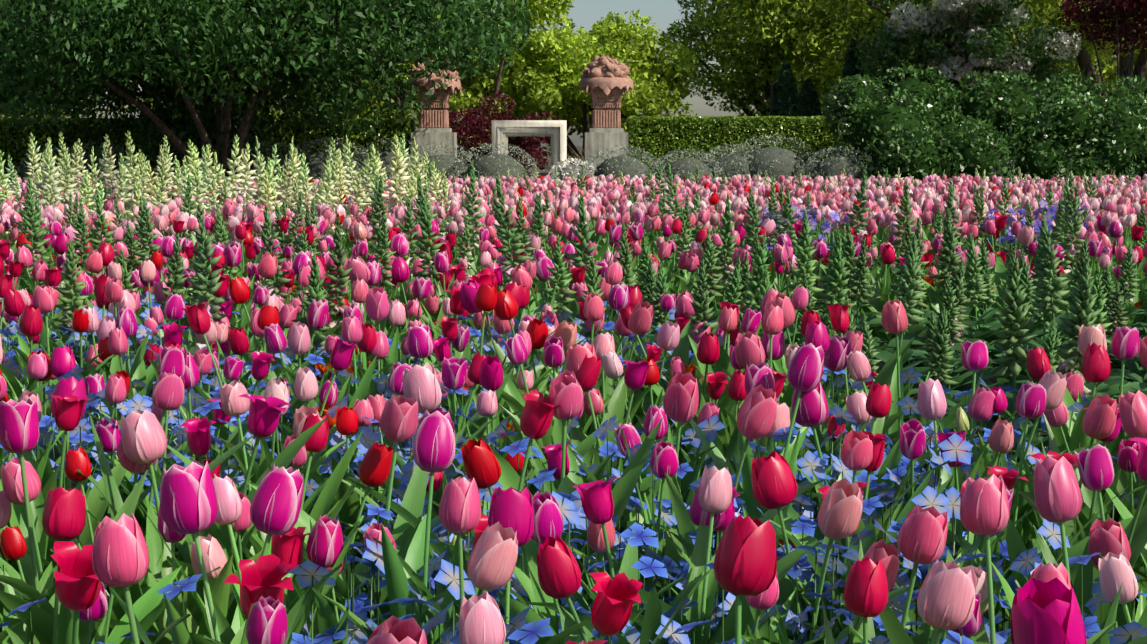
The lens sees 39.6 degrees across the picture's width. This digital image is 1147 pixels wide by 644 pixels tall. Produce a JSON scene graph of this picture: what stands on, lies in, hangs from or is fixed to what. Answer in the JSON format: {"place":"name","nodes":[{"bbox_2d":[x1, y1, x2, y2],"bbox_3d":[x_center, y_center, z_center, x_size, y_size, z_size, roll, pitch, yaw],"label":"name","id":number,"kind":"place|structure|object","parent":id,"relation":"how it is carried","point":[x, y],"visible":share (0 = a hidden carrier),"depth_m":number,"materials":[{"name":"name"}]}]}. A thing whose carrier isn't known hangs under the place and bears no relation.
{"place":"outdoors","nodes":[
{"label":"outdoors","id":0,"kind":"place"},
{"bbox_2d":[2,0,1116,145],"label":"sky","id":1,"kind":"structure","parent":0,"point":[584,13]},
{"bbox_2d":[540,143,583,172],"bbox_3d":[0.281,-2.545,26.410,2.150,1.148,1.890,0,6,-1],"label":"shrub","id":2,"kind":"object","parent":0,"point":[570,157],"depth_m":26.30,"materials":[{"name":"plant"}]},
{"bbox_2d":[0,146,1137,643],"bbox_3d":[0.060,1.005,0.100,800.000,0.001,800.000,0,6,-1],"label":"ground","id":3,"kind":"structure","parent":0,"point":[548,168],"depth_m":7.24,"materials":[{"name":"soil"}]},
{"bbox_2d":[0,0,114,118],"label":"dark tree","id":4,"kind":"object","parent":3,"relation":"on","point":[26,106],"depth_m":28.26,"materials":[{"name":"green plant"}]},
{"bbox_2d":[0,2,142,118],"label":"spring tree","id":5,"kind":"object","parent":3,"relation":"on","point":[33,112],"visible":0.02,"depth_m":44.70,"materials":[{"name":"green plant"}]},
{"bbox_2d":[10,1,395,118],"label":"spring tree","id":6,"kind":"object","parent":3,"relation":"on","point":[271,107],"depth_m":39.11,"materials":[{"name":"green plant"}]},
{"bbox_2d":[0,117,415,199],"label":"hedge","id":7,"kind":"object","parent":3,"relation":"on","point":[14,140],"visible":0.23,"depth_m":24.54,"materials":[{"name":"green plant"}]},
{"bbox_2d":[0,0,531,181],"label":"tree","id":8,"kind":"object","parent":3,"relation":"on","point":[182,49],"visible":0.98,"depth_m":19.88,"materials":[{"name":"green plant"}]},
{"bbox_2d":[139,0,519,118],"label":"spring tree","id":9,"kind":"object","parent":3,"relation":"on","point":[410,98],"visible":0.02,"depth_m":57.20,"materials":[{"name":"green plant"}]},
{"bbox_2d":[289,0,575,131],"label":"spring tree","id":10,"kind":"object","parent":3,"relation":"on","point":[543,9],"visible":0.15,"depth_m":42.70,"materials":[{"name":"green plant"}]},
{"bbox_2d":[405,58,463,159],"bbox_3d":[-2.167,-2.963,24.783,0.870,2.362,0.867,2,7,20],"label":"gate pier fruit basket","id":11,"kind":"object","parent":3,"relation":"on","point":[434,124],"visible":0.44,"depth_m":24.49,"materials":[{"name":"stone"}]},
{"bbox_2d":[414,25,561,164],"bbox_3d":[-1.795,-4.403,32.758,3.100,3.494,3.307,0,6,-1],"label":"spring tree","id":12,"kind":"object","parent":3,"relation":"on","point":[534,92],"visible":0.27,"depth_m":32.08,"materials":[{"name":"green plant"}]},
{"bbox_2d":[449,91,560,173],"bbox_3d":[-1.458,-3.340,29.854,2.201,1.992,2.205,-3,7,-23],"label":"japanese maple tree","id":13,"kind":"object","parent":3,"relation":"on","point":[525,143],"visible":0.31,"depth_m":29.58,"materials":[{"name":"red plant"}]},
{"bbox_2d":[14,134,1017,202],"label":"rounded shrubs","id":14,"kind":"object","parent":3,"relation":"on","point":[777,161],"visible":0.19,"depth_m":22.41,"materials":[{"name":"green plant"}]},
{"bbox_2d":[492,120,566,180],"bbox_3d":[-0.665,-2.336,23.961,1.120,1.380,0.214,0,6,-1],"label":"stone frame surround","id":15,"kind":"object","parent":3,"relation":"on","point":[503,130],"visible":0.52,"depth_m":23.83,"materials":[{"name":"beige stone"}]},
{"bbox_2d":[548,158,595,180],"bbox_3d":[0.000,-2.097,23.498,0.828,0.660,0.819,0,6,-1],"label":"white flower shrub","id":16,"kind":"object","parent":3,"relation":"on","point":[565,171],"visible":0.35,"depth_m":23.34,"materials":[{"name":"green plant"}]},
{"bbox_2d":[0,284,1146,643],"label":"tulips","id":17,"kind":"object","parent":3,"relation":"on","point":[70,552],"visible":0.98,"depth_m":2.78,"materials":[{"name":"pink plant"}]},
{"bbox_2d":[0,131,1146,477],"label":"flower spikes","id":18,"kind":"object","parent":3,"relation":"on","point":[938,357],"visible":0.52,"depth_m":6.75,"materials":[{"name":"green plant"}]},
{"bbox_2d":[0,213,1146,464],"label":"tulips","id":19,"kind":"object","parent":3,"relation":"on","point":[522,295],"visible":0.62,"depth_m":6.26,"materials":[{"name":"pink plant"}]},
{"bbox_2d":[0,199,1146,643],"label":"flowers","id":20,"kind":"object","parent":3,"relation":"on","point":[806,509],"visible":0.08,"depth_m":3.00,"materials":[{"name":"blue plant"}]},
{"bbox_2d":[0,173,1146,311],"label":"tulips","id":21,"kind":"object","parent":3,"relation":"on","point":[1124,203],"visible":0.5,"depth_m":10.81,"materials":[{"name":"pink plant"}]},
{"bbox_2d":[489,8,698,165],"bbox_3d":[0.130,-5.543,39.283,6.157,4.211,6.595,0,6,-1],"label":"spring tree","id":22,"kind":"object","parent":3,"relation":"on","point":[636,53],"visible":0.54,"depth_m":38.54,"materials":[{"name":"green plant"}]},
{"bbox_2d":[578,54,635,176],"bbox_3d":[0.508,-2.971,24.817,0.868,2.369,0.868,-3,7,-22],"label":"gate pier fruit basket","id":23,"kind":"object","parent":3,"relation":"on","point":[607,81],"visible":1,"depth_m":24.52,"materials":[{"name":"stone"}]},
{"bbox_2d":[626,115,860,178],"bbox_3d":[6.300,-2.537,25.184,10.923,1.445,1.058,0,6,-1],"label":"hedge","id":24,"kind":"object","parent":3,"relation":"on","point":[657,137],"visible":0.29,"depth_m":24.64,"materials":[{"name":"green plant"}]},
{"bbox_2d":[658,0,888,116],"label":"spring tree","id":25,"kind":"object","parent":3,"relation":"on","point":[721,83],"visible":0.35,"depth_m":44.42,"materials":[{"name":"green plant"}]},
{"bbox_2d":[770,61,801,116],"bbox_3d":[4.096,-3.755,30.811,0.994,2.560,1.000,0,6,-1],"label":"conifer tree","id":26,"kind":"object","parent":3,"relation":"on","point":[786,102],"visible":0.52,"depth_m":30.59,"materials":[{"name":"green plant"}]},
{"bbox_2d":[770,83,834,115],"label":"fence posts","id":27,"kind":"object","parent":3,"relation":"on","point":[772,85],"visible":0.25,"depth_m":30.71,"materials":[{"name":"black"}]},
{"bbox_2d":[706,2,912,115],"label":"spring tree","id":28,"kind":"object","parent":3,"relation":"on","point":[759,74],"depth_m":60.45,"materials":[{"name":"green plant"}]},
{"bbox_2d":[799,78,821,116],"bbox_3d":[4.604,-3.665,31.342,1.017,2.263,1.020,0,6,-1],"label":"conifer tree","id":29,"kind":"object","parent":3,"relation":"on","point":[810,103],"visible":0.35,"depth_m":31.12,"materials":[{"name":"green plant"}]},
{"bbox_2d":[834,39,866,116],"bbox_3d":[5.581,-4.115,31.794,0.977,3.054,1.014,0,6,-1],"label":"conifer tree","id":30,"kind":"object","parent":3,"relation":"on","point":[850,63],"visible":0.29,"depth_m":31.57,"materials":[{"name":"green plant"}]},
{"bbox_2d":[878,30,907,99],"bbox_3d":[6.171,-4.154,30.800,1.006,3.356,1.019,0,6,-1],"label":"conifer tree","id":31,"kind":"object","parent":3,"relation":"on","point":[887,85],"depth_m":30.57,"materials":[{"name":"green plant"}]},
{"bbox_2d":[685,0,1136,115],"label":"spring tree","id":32,"kind":"object","parent":3,"relation":"on","point":[802,34],"visible":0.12,"depth_m":41.59,"materials":[{"name":"green plant"}]},
{"bbox_2d":[766,0,1146,112],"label":"oak tree","id":33,"kind":"object","parent":3,"relation":"on","point":[1140,67],"visible":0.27,"depth_m":30.49,"materials":[{"name":"green plant"}]},
{"bbox_2d":[944,40,975,99],"bbox_3d":[7.474,-4.154,30.808,0.997,3.353,0.989,0,6,-1],"label":"conifer tree","id":34,"kind":"object","parent":3,"relation":"on","point":[958,84],"depth_m":30.58,"materials":[{"name":"green plant"}]},
{"bbox_2d":[843,0,1088,98],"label":"white tree","id":35,"kind":"object","parent":3,"relation":"on","point":[1040,58],"depth_m":28.83,"materials":[{"name":"plant"}]},
{"bbox_2d":[821,63,1146,183],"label":"shrub","id":36,"kind":"object","parent":3,"relation":"on","point":[917,129],"visible":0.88,"depth_m":22.41,"materials":[{"name":"green plant"}]},
{"bbox_2d":[916,2,1146,94],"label":"spring tree","id":37,"kind":"object","parent":3,"relation":"on","point":[1109,70],"visible":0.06,"depth_m":38.06,"materials":[{"name":"green plant"}]},
{"bbox_2d":[1059,0,1146,95],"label":"red maple","id":38,"kind":"object","parent":3,"relation":"on","point":[1124,9],"visible":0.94,"depth_m":26.98,"materials":[{"name":"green plant"}]}
]}

